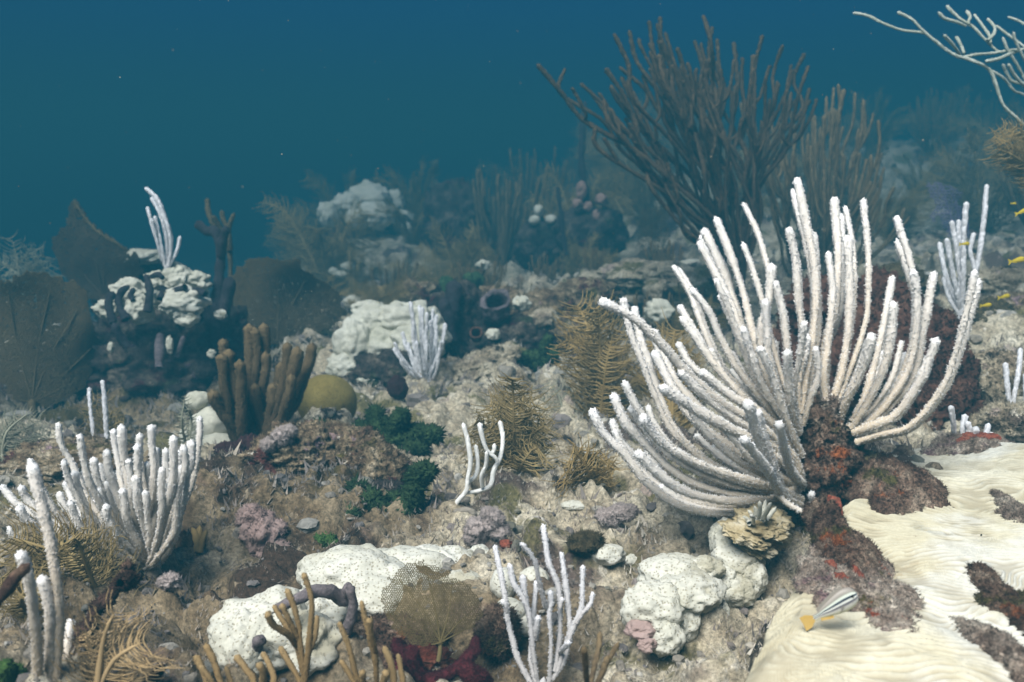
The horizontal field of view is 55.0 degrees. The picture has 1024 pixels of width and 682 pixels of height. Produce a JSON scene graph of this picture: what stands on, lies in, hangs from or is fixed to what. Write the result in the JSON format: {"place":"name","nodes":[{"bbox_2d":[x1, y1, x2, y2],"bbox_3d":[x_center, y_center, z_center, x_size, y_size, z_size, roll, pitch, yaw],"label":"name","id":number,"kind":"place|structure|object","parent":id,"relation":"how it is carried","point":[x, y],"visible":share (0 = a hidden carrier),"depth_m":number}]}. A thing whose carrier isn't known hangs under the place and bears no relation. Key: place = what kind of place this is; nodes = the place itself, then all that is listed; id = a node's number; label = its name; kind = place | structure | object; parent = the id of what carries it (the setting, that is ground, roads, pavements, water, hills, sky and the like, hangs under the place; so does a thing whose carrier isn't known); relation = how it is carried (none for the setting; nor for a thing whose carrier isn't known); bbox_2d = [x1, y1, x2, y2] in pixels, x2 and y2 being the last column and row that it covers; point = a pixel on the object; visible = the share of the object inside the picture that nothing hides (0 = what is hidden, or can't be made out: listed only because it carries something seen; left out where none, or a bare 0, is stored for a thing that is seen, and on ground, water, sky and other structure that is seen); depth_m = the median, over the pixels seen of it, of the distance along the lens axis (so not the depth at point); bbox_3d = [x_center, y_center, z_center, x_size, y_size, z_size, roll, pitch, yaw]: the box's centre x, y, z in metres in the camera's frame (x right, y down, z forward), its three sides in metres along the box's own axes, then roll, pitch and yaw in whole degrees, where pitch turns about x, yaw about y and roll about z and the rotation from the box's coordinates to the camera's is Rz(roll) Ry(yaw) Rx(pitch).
{"place":"outdoors","nodes":[
{"label":"outdoors","id":0,"kind":"place"},
{"bbox_2d":[0,131,1023,681],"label":"seabed","id":1,"kind":"structure","parent":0,"point":[450,411],"depth_m":1.11},
{"bbox_2d":[0,562,52,625],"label":"sea plume","id":2,"kind":"object","parent":1,"relation":"on","point":[19,599],"visible":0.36,"depth_m":0.81},
{"bbox_2d":[0,229,65,310],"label":"sea plume","id":3,"kind":"object","parent":1,"relation":"on","point":[17,261],"visible":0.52,"depth_m":2.60},
{"bbox_2d":[14,461,75,678],"bbox_3d":[-0.309,0.174,0.651,0.032,0.200,0.074,0,10,0],"label":"sea rod","id":4,"kind":"object","parent":1,"relation":"on","point":[54,624],"visible":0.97,"depth_m":0.64},
{"bbox_2d":[0,270,100,418],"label":"sea fan","id":5,"kind":"object","parent":1,"relation":"on","point":[71,329],"visible":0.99,"depth_m":1.97},
{"bbox_2d":[0,433,135,486],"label":"reef rock","id":6,"kind":"object","parent":1,"relation":"on","point":[47,455],"visible":0.27,"depth_m":1.32},
{"bbox_2d":[0,404,52,461],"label":"sea plume","id":7,"kind":"object","parent":6,"relation":"on","point":[5,441],"visible":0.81,"depth_m":1.36},
{"bbox_2d":[0,489,149,594],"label":"sea plume","id":8,"kind":"object","parent":1,"relation":"on","point":[79,564],"visible":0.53,"depth_m":0.89},
{"bbox_2d":[51,199,143,300],"bbox_3d":[-1.033,-0.175,2.389,0.322,0.337,0.073,5,11,29],"label":"sea fan","id":9,"kind":"object","parent":1,"relation":"on","point":[95,238],"visible":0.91,"depth_m":2.38},
{"bbox_2d":[0,416,203,577],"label":"sea rod","id":10,"kind":"object","parent":1,"relation":"on","point":[146,494],"visible":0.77,"depth_m":0.94},
{"bbox_2d":[73,391,131,443],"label":"sea plume","id":11,"kind":"object","parent":1,"relation":"on","point":[113,425],"visible":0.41,"depth_m":1.54},
{"bbox_2d":[50,589,180,681],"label":"sea plume","id":12,"kind":"object","parent":1,"relation":"on","point":[97,672],"visible":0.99,"depth_m":0.67},
{"bbox_2d":[72,557,168,681],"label":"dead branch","id":13,"kind":"object","parent":1,"relation":"on","point":[125,579],"visible":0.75,"depth_m":0.74},
{"bbox_2d":[31,304,248,401],"bbox_3d":[-0.821,0.030,2.184,0.525,0.270,0.383,3,10,20],"label":"reef rock","id":14,"kind":"object","parent":1,"relation":"on","point":[191,368],"visible":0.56,"depth_m":2.03},
{"bbox_2d":[91,261,226,327],"bbox_3d":[-0.713,-0.096,1.990,0.279,0.126,0.162,0,10,0],"label":"bleached coral","id":15,"kind":"object","parent":14,"relation":"on","point":[184,308],"visible":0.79,"depth_m":1.96},
{"bbox_2d":[104,271,207,348],"bbox_3d":[-0.702,-0.063,1.945,0.203,0.149,0.062,-2,10,-9],"label":"ridge sponge","id":16,"kind":"object","parent":15,"relation":"on","point":[121,337],"visible":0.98,"depth_m":1.93},
{"bbox_2d":[144,187,181,269],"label":"sea rod","id":17,"kind":"object","parent":15,"relation":"on","point":[167,259],"visible":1,"depth_m":2.00},
{"bbox_2d":[194,220,235,346],"bbox_3d":[-0.623,-0.121,2.062,0.063,0.261,0.107,-6,11,-33],"label":"tube sponge","id":18,"kind":"object","parent":14,"relation":"on","point":[222,293],"visible":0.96,"depth_m":2.04},
{"bbox_2d":[178,391,229,444],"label":"bleached coral","id":19,"kind":"object","parent":1,"relation":"on","point":[214,428],"visible":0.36,"depth_m":1.50},
{"bbox_2d":[205,198,235,304],"bbox_3d":[-0.681,-0.163,2.318,0.049,0.344,0.109,-9,13,-42],"label":"finger sponge","id":20,"kind":"object","parent":1,"relation":"on","point":[213,220],"visible":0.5,"depth_m":2.30},
{"bbox_2d":[192,643,277,681],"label":"tan sea rod","id":21,"kind":"object","parent":1,"relation":"on","point":[206,675],"visible":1,"depth_m":0.70},
{"bbox_2d":[207,323,317,440],"bbox_3d":[-0.375,0.096,1.482,0.160,0.239,0.117,0,10,0],"label":"brown sea rod","id":22,"kind":"object","parent":1,"relation":"on","point":[250,400],"visible":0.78,"depth_m":1.46},
{"bbox_2d":[233,502,292,557],"bbox_3d":[-0.265,0.212,1.057,0.068,0.077,0.054,0,10,0],"label":"lilac sponge","id":23,"kind":"object","parent":1,"relation":"on","point":[259,528],"visible":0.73,"depth_m":1.04},
{"bbox_2d":[207,584,347,676],"bbox_3d":[-0.191,0.236,0.815,0.115,0.065,0.111,0,10,0],"label":"bleached coral","id":24,"kind":"object","parent":1,"relation":"on","point":[236,626],"visible":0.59,"depth_m":0.78},
{"bbox_2d":[252,582,358,674],"bbox_3d":[-0.170,0.239,0.796,0.088,0.095,0.050,-5,11,-26],"label":"rope sponge","id":25,"kind":"object","parent":24,"relation":"on","point":[345,596],"visible":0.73,"depth_m":0.79},
{"bbox_2d":[229,257,347,349],"bbox_3d":[-0.514,-0.053,2.326,0.290,0.297,0.076,-5,11,-30],"label":"sea fan","id":26,"kind":"object","parent":1,"relation":"on","point":[260,295],"visible":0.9,"depth_m":2.31},
{"bbox_2d":[265,572,319,681],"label":"tan sea rod","id":27,"kind":"object","parent":1,"relation":"on","point":[290,631],"visible":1,"depth_m":0.71},
{"bbox_2d":[256,191,390,297],"bbox_3d":[-0.698,-0.356,3.719,0.522,0.425,0.512,0,10,0],"label":"sea plume","id":28,"kind":"object","parent":1,"relation":"on","point":[338,259],"visible":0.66,"depth_m":3.68},
{"bbox_2d":[237,416,412,482],"bbox_3d":[-0.237,0.150,1.299,0.227,0.109,0.194,0,10,0],"label":"reef rock","id":29,"kind":"object","parent":1,"relation":"on","point":[369,451],"visible":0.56,"depth_m":1.24},
{"bbox_2d":[259,423,299,453],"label":"lilac sponge","id":30,"kind":"object","parent":29,"relation":"on","point":[284,435],"visible":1,"depth_m":1.21},
{"bbox_2d":[297,374,356,418],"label":"brain coral","id":31,"kind":"object","parent":1,"relation":"on","point":[326,391],"visible":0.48,"depth_m":1.58},
{"bbox_2d":[288,168,391,227],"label":"sea plume","id":32,"kind":"object","parent":1,"relation":"on","point":[354,175],"visible":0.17,"depth_m":4.62},
{"bbox_2d":[308,246,396,299],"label":"sea plume","id":33,"kind":"object","parent":1,"relation":"on","point":[356,270],"visible":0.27,"depth_m":3.45},
{"bbox_2d":[302,209,420,249],"bbox_3d":[-0.689,-0.474,4.745,0.619,0.370,0.530,0,10,0],"label":"reef rock","id":34,"kind":"object","parent":1,"relation":"on","point":[390,230],"visible":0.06,"depth_m":4.53},
{"bbox_2d":[316,179,415,234],"bbox_3d":[-0.628,-0.615,4.529,0.365,0.258,0.521,4,10,22],"label":"bleached coral","id":35,"kind":"object","parent":34,"relation":"on","point":[370,192],"visible":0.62,"depth_m":4.44},
{"bbox_2d":[337,600,405,681],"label":"tan sea rod","id":36,"kind":"object","parent":1,"relation":"on","point":[391,673],"visible":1,"depth_m":0.70},
{"bbox_2d":[313,401,447,457],"bbox_3d":[-0.185,0.128,1.378,0.196,0.085,0.078,0,10,0],"label":"green algae","id":37,"kind":"object","parent":1,"relation":"on","point":[398,428],"visible":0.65,"depth_m":1.36},
{"bbox_2d":[351,272,413,304],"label":"sea plume","id":38,"kind":"object","parent":1,"relation":"on","point":[394,297],"visible":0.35,"depth_m":2.60},
{"bbox_2d":[347,348,428,387],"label":"reef rock","id":39,"kind":"object","parent":1,"relation":"on","point":[384,366],"visible":0.34,"depth_m":1.96},
{"bbox_2d":[325,299,452,376],"bbox_3d":[-0.256,-0.002,2.076,0.257,0.166,0.185,0,10,0],"label":"bleached coral","id":40,"kind":"object","parent":1,"relation":"on","point":[373,326],"visible":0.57,"depth_m":2.02},
{"bbox_2d":[296,543,488,615],"bbox_3d":[-0.098,0.229,0.939,0.205,0.075,0.131,-4,10,-21],"label":"bleached coral","id":41,"kind":"object","parent":1,"relation":"on","point":[366,570],"visible":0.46,"depth_m":0.91},
{"bbox_2d":[343,456,442,517],"bbox_3d":[-0.184,0.189,1.125,0.213,0.119,0.077,0,10,0],"label":"green algae","id":42,"kind":"object","parent":1,"relation":"on","point":[420,476],"visible":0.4,"depth_m":1.11},
{"bbox_2d":[372,190,424,244],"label":"sea plume","id":43,"kind":"object","parent":1,"relation":"on","point":[414,237],"visible":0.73,"depth_m":4.29},
{"bbox_2d":[353,610,454,669],"bbox_3d":[-0.114,0.271,0.849,0.131,0.078,0.092,0,10,0],"label":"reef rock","id":44,"kind":"object","parent":1,"relation":"on","point":[385,633],"visible":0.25,"depth_m":0.83},
{"bbox_2d":[372,153,443,222],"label":"sea plume","id":45,"kind":"object","parent":1,"relation":"on","point":[411,187],"visible":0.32,"depth_m":4.79},
{"bbox_2d":[392,301,447,381],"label":"sea rod","id":46,"kind":"object","parent":1,"relation":"on","point":[419,363],"visible":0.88,"depth_m":1.91},
{"bbox_2d":[380,559,482,661],"bbox_3d":[-0.062,0.211,0.776,0.082,0.081,0.020,-2,10,-11],"label":"sea fan","id":47,"kind":"object","parent":1,"relation":"on","point":[441,639],"visible":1,"depth_m":0.77},
{"bbox_2d":[416,642,456,670],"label":"rock","id":48,"kind":"object","parent":1,"relation":"on","point":[428,653],"visible":0.49,"depth_m":0.79},
{"bbox_2d":[386,633,493,681],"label":"finger sponge","id":49,"kind":"object","parent":1,"relation":"on","point":[464,667],"visible":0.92,"depth_m":0.76},
{"bbox_2d":[420,177,491,259],"bbox_3d":[-0.247,-0.493,4.189,0.279,0.419,0.270,-6,11,-30],"label":"reef rock","id":50,"kind":"object","parent":1,"relation":"on","point":[451,202],"visible":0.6,"depth_m":4.10},
{"bbox_2d":[412,217,500,278],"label":"sea plume","id":51,"kind":"object","parent":1,"relation":"on","point":[469,253],"visible":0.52,"depth_m":3.44},
{"bbox_2d":[455,420,504,504],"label":"branched sea rod","id":52,"kind":"object","parent":1,"relation":"on","point":[469,480],"visible":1,"depth_m":1.12},
{"bbox_2d":[450,341,521,381],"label":"reef rock","id":53,"kind":"object","parent":1,"relation":"on","point":[489,360],"visible":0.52,"depth_m":1.94},
{"bbox_2d":[461,504,511,546],"bbox_3d":[-0.027,0.199,1.052,0.057,0.047,0.038,0,10,0],"label":"lilac sponge","id":54,"kind":"object","parent":1,"relation":"on","point":[490,522],"visible":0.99,"depth_m":1.04},
{"bbox_2d":[471,599,524,666],"bbox_3d":[-0.012,0.246,0.830,0.048,0.058,0.046,0,10,0],"label":"brown sponge","id":55,"kind":"object","parent":1,"relation":"on","point":[489,628],"visible":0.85,"depth_m":0.82},
{"bbox_2d":[455,372,565,478],"bbox_3d":[-0.005,0.115,1.247,0.142,0.186,0.166,0,10,0],"label":"sea plume","id":56,"kind":"object","parent":1,"relation":"on","point":[531,438],"visible":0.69,"depth_m":1.21},
{"bbox_2d":[0,240,1023,681],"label":"algal turf","id":57,"kind":"structure","parent":1,"relation":"on","point":[930,264],"depth_m":1.12},
{"bbox_2d":[0,228,1023,681],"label":"rubble","id":58,"kind":"object","parent":1,"relation":"on","point":[312,524],"visible":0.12,"depth_m":1.10},
{"bbox_2d":[470,165,555,267],"bbox_3d":[0.010,-0.486,3.979,0.332,0.451,0.388,-2,10,-13],"label":"sea rod","id":59,"kind":"object","parent":1,"relation":"on","point":[506,234],"visible":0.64,"depth_m":3.97},
{"bbox_2d":[490,566,549,636],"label":"bleached coral","id":60,"kind":"object","parent":1,"relation":"on","point":[528,572],"visible":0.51,"depth_m":0.88},
{"bbox_2d":[499,146,572,220],"bbox_3d":[0.129,-0.821,5.249,0.405,0.431,0.350,0,10,-2],"label":"sea rod","id":61,"kind":"object","parent":1,"relation":"on","point":[527,193],"visible":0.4,"depth_m":5.23},
{"bbox_2d":[517,333,558,372],"bbox_3d":[0.043,0.026,1.996,0.113,0.089,0.054,0,10,0],"label":"green algae","id":62,"kind":"object","parent":1,"relation":"on","point":[534,358],"visible":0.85,"depth_m":1.99},
{"bbox_2d":[512,216,565,272],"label":"reef rock","id":63,"kind":"object","parent":1,"relation":"on","point":[535,241],"visible":0.54,"depth_m":3.72},
{"bbox_2d":[492,523,595,681],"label":"branched sea rod","id":64,"kind":"object","parent":1,"relation":"on","point":[534,620],"visible":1,"depth_m":0.79},
{"bbox_2d":[387,257,735,358],"bbox_3d":[0.119,-0.070,2.435,0.926,0.250,0.702,0,10,0],"label":"reef rock","id":65,"kind":"object","parent":1,"relation":"on","point":[633,277],"visible":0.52,"depth_m":2.41},
{"bbox_2d":[438,279,461,341],"bbox_3d":[-0.135,-0.066,2.160,0.045,0.137,0.070,3,10,15],"label":"tube sponge","id":66,"kind":"object","parent":65,"relation":"on","point":[449,306],"visible":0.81,"depth_m":2.14},
{"bbox_2d":[478,289,509,326],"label":"vase sponge","id":67,"kind":"object","parent":65,"relation":"on","point":[494,306],"visible":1,"depth_m":2.14},
{"bbox_2d":[521,159,637,225],"bbox_3d":[0.325,-0.467,3.766,0.372,0.454,0.604,-5,11,-26],"label":"sea plume","id":68,"kind":"object","parent":1,"relation":"on","point":[613,197],"visible":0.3,"depth_m":3.79},
{"bbox_2d":[542,432,629,499],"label":"sea plume","id":69,"kind":"object","parent":1,"relation":"on","point":[595,473],"visible":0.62,"depth_m":1.16},
{"bbox_2d":[564,527,607,558],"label":"olive sponge","id":70,"kind":"object","parent":1,"relation":"on","point":[588,541],"visible":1,"depth_m":0.97},
{"bbox_2d":[557,229,617,277],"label":"sea plume","id":71,"kind":"object","parent":1,"relation":"on","point":[575,257],"visible":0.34,"depth_m":3.44},
{"bbox_2d":[550,206,629,269],"bbox_3d":[0.288,-0.386,3.641,0.294,0.269,0.246,0,10,0],"label":"reef rock","id":72,"kind":"object","parent":1,"relation":"on","point":[581,224],"visible":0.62,"depth_m":3.56},
{"bbox_2d":[572,180,607,219],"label":"pink sponge","id":73,"kind":"object","parent":72,"relation":"on","point":[581,195],"visible":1,"depth_m":3.54},
{"bbox_2d":[545,289,643,420],"bbox_3d":[0.156,0.028,1.657,0.204,0.248,0.212,0,10,0],"label":"sea plume","id":74,"kind":"object","parent":1,"relation":"on","point":[602,379],"visible":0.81,"depth_m":1.62},
{"bbox_2d":[581,631,619,681],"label":"branched sea rod","id":75,"kind":"object","parent":1,"relation":"on","point":[607,659],"visible":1,"depth_m":0.62},
{"bbox_2d":[593,501,641,528],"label":"lilac sponge","id":76,"kind":"object","parent":1,"relation":"on","point":[615,515],"visible":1,"depth_m":1.06},
{"bbox_2d":[569,122,686,210],"bbox_3d":[0.553,-0.790,4.442,0.595,0.447,0.367,1,10,7],"label":"sea plume","id":77,"kind":"object","parent":1,"relation":"on","point":[620,155],"visible":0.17,"depth_m":4.49},
{"bbox_2d":[588,153,699,238],"bbox_3d":[0.526,-0.597,3.958,0.464,0.385,0.472,4,10,21],"label":"sea plume","id":78,"kind":"object","parent":1,"relation":"on","point":[646,202],"visible":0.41,"depth_m":3.91},
{"bbox_2d":[635,206,672,261],"bbox_3d":[0.494,-0.317,3.311,0.173,0.273,0.064,-5,11,-26],"label":"sea fan","id":79,"kind":"object","parent":1,"relation":"on","point":[652,233],"visible":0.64,"depth_m":3.30},
{"bbox_2d":[642,298,677,325],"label":"coral","id":80,"kind":"object","parent":1,"relation":"on","point":[652,309],"visible":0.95,"depth_m":2.18},
{"bbox_2d":[619,307,710,429],"bbox_3d":[0.255,0.052,1.628,0.152,0.207,0.141,2,10,11],"label":"sea plume","id":81,"kind":"object","parent":1,"relation":"on","point":[676,412],"visible":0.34,"depth_m":1.61},
{"bbox_2d":[619,552,726,657],"bbox_3d":[0.148,0.233,0.881,0.085,0.067,0.118,4,10,21],"label":"bleached coral","id":82,"kind":"object","parent":1,"relation":"on","point":[670,597],"visible":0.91,"depth_m":0.85},
{"bbox_2d":[536,15,817,341],"bbox_3d":[0.414,-0.332,2.261,0.716,0.805,0.343,-5,11,-28],"label":"dark sea rod","id":83,"kind":"object","parent":1,"relation":"on","point":[704,95],"visible":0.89,"depth_m":2.17},
{"bbox_2d":[708,517,768,615],"bbox_3d":[0.209,0.218,0.915,0.059,0.080,0.122,2,10,15],"label":"bleached coral","id":84,"kind":"object","parent":1,"relation":"on","point":[745,577],"visible":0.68,"depth_m":0.91},
{"bbox_2d":[717,501,794,559],"bbox_3d":[0.234,0.181,0.930,0.089,0.046,0.058,-5,11,-28],"label":"fluted coral","id":85,"kind":"object","parent":84,"relation":"on","point":[769,539],"visible":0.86,"depth_m":0.91},
{"bbox_2d":[588,177,982,518],"bbox_3d":[0.243,0.008,1.004,0.411,0.348,0.301,-4,10,-25],"label":"sea rod","id":86,"kind":"object","parent":1,"relation":"on","point":[773,399],"visible":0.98,"depth_m":0.97},
{"bbox_2d":[740,84,909,276],"bbox_3d":[0.873,-0.315,2.720,0.401,0.757,0.492,5,11,25],"label":"grey sea rod","id":87,"kind":"object","parent":1,"relation":"on","point":[820,194],"visible":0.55,"depth_m":2.65},
{"bbox_2d":[791,387,878,533],"bbox_3d":[0.309,0.163,1.008,0.146,0.243,0.108,7,12,38],"label":"rock pedestal","id":88,"kind":"object","parent":1,"relation":"on","point":[833,458],"visible":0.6,"depth_m":0.96},
{"bbox_2d":[772,262,986,430],"bbox_3d":[0.550,0.009,1.482,0.218,0.246,0.375,-6,11,-32],"label":"rock","id":89,"kind":"object","parent":1,"relation":"on","point":[962,396],"visible":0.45,"depth_m":1.41},
{"bbox_2d":[841,85,922,153],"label":"sea plume","id":90,"kind":"object","parent":1,"relation":"on","point":[871,141],"visible":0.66,"depth_m":5.60},
{"bbox_2d":[746,442,1023,681],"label":"maze coral","id":91,"kind":"object","parent":1,"relation":"on","point":[929,553],"visible":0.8,"depth_m":0.72},
{"bbox_2d":[800,586,858,630],"bbox_3d":[0.210,0.177,0.654,0.040,0.030,0.012,0,10,0],"label":"striped fish","id":92,"kind":"object","parent":91,"relation":"on","point":[839,600],"visible":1,"depth_m":0.65},
{"bbox_2d":[790,544,925,632],"bbox_3d":[0.259,0.181,0.744,0.100,0.026,0.203,0,10,0],"label":"dead coral crust","id":93,"kind":"object","parent":91,"relation":"on","point":[886,601],"visible":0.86,"depth_m":0.72},
{"bbox_2d":[801,496,885,573],"bbox_3d":[0.275,0.161,0.822,0.060,0.042,0.163,0,10,0],"label":"dead coral crust","id":94,"kind":"object","parent":93,"relation":"on","point":[831,532],"visible":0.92,"depth_m":0.80},
{"bbox_2d":[843,449,954,514],"bbox_3d":[0.370,0.134,0.975,0.109,0.046,0.153,0,10,0],"label":"dead coral crust","id":95,"kind":"object","parent":91,"relation":"on","point":[883,483],"visible":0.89,"depth_m":0.93},
{"bbox_2d":[919,430,1015,456],"bbox_3d":[0.519,0.118,1.118,0.097,0.031,0.102,9,13,43],"label":"dead coral crust","id":96,"kind":"object","parent":91,"relation":"on","point":[943,444],"visible":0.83,"depth_m":1.10},
{"bbox_2d":[948,616,1023,681],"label":"dead coral crust","id":97,"kind":"object","parent":91,"relation":"on","point":[996,644],"visible":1,"depth_m":0.64},
{"bbox_2d":[962,560,1023,635],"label":"dead coral crust","id":98,"kind":"object","parent":91,"relation":"on","point":[995,593],"visible":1,"depth_m":0.71},
{"bbox_2d":[988,488,1023,523],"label":"dead coral crust","id":99,"kind":"object","parent":91,"relation":"on","point":[1012,509],"visible":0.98,"depth_m":0.90},
{"bbox_2d":[846,174,938,241],"bbox_3d":[1.350,-0.451,3.447,0.277,0.262,0.342,-2,10,-12],"label":"sea plume","id":100,"kind":"object","parent":1,"relation":"on","point":[908,204],"visible":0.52,"depth_m":3.40},
{"bbox_2d":[888,146,946,194],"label":"sea plume","id":101,"kind":"object","parent":1,"relation":"on","point":[904,176],"visible":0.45,"depth_m":4.55},
{"bbox_2d":[908,93,967,156],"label":"sea rod","id":102,"kind":"object","parent":1,"relation":"on","point":[926,143],"visible":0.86,"depth_m":5.23},
{"bbox_2d":[853,5,1023,126],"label":"branched sea rod","id":103,"kind":"object","parent":1,"relation":"on","point":[1010,53],"visible":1,"depth_m":1.73},
{"bbox_2d":[906,87,977,144],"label":"sea rod","id":104,"kind":"object","parent":1,"relation":"on","point":[930,101],"visible":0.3,"depth_m":6.00},
{"bbox_2d":[926,182,969,247],"bbox_3d":[1.164,-0.264,2.591,0.148,0.305,0.061,-2,10,-13],"label":"sea fan","id":105,"kind":"object","parent":1,"relation":"on","point":[946,203],"visible":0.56,"depth_m":2.59},
{"bbox_2d":[937,184,988,318],"bbox_3d":[0.790,-0.137,1.727,0.099,0.273,0.082,0,10,0],"label":"sea rod","id":106,"kind":"object","parent":1,"relation":"on","point":[955,295],"visible":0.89,"depth_m":1.72},
{"bbox_2d":[909,121,1023,235],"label":"sea plume","id":107,"kind":"object","parent":1,"relation":"on","point":[974,215],"visible":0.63,"depth_m":3.68},
{"bbox_2d":[939,99,1023,182],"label":"sea plume","id":108,"kind":"object","parent":1,"relation":"on","point":[980,128],"visible":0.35,"depth_m":4.87},
{"bbox_2d":[961,93,1019,144],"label":"sea rod","id":109,"kind":"object","parent":1,"relation":"on","point":[987,114],"visible":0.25,"depth_m":6.42},
{"bbox_2d":[966,265,1023,295],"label":"reef rock","id":110,"kind":"object","parent":1,"relation":"on","point":[994,278],"visible":0.42,"depth_m":1.96},
{"bbox_2d":[968,400,1023,442],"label":"reef rock","id":111,"kind":"object","parent":1,"relation":"on","point":[1004,419],"visible":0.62,"depth_m":1.20},
{"bbox_2d":[974,346,1023,404],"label":"reef rock","id":112,"kind":"object","parent":1,"relation":"on","point":[991,379],"visible":0.41,"depth_m":1.36},
{"bbox_2d":[978,115,1023,198],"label":"sea plume","id":113,"kind":"object","parent":1,"relation":"on","point":[1013,160],"visible":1,"depth_m":1.71},
{"bbox_2d":[996,138,1023,224],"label":"sea rod","id":114,"kind":"object","parent":1,"relation":"on","point":[1016,208],"visible":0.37,"depth_m":3.43},
{"bbox_2d":[0,0,1023,220],"label":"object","id":115,"kind":"structure","parent":0,"point":[193,115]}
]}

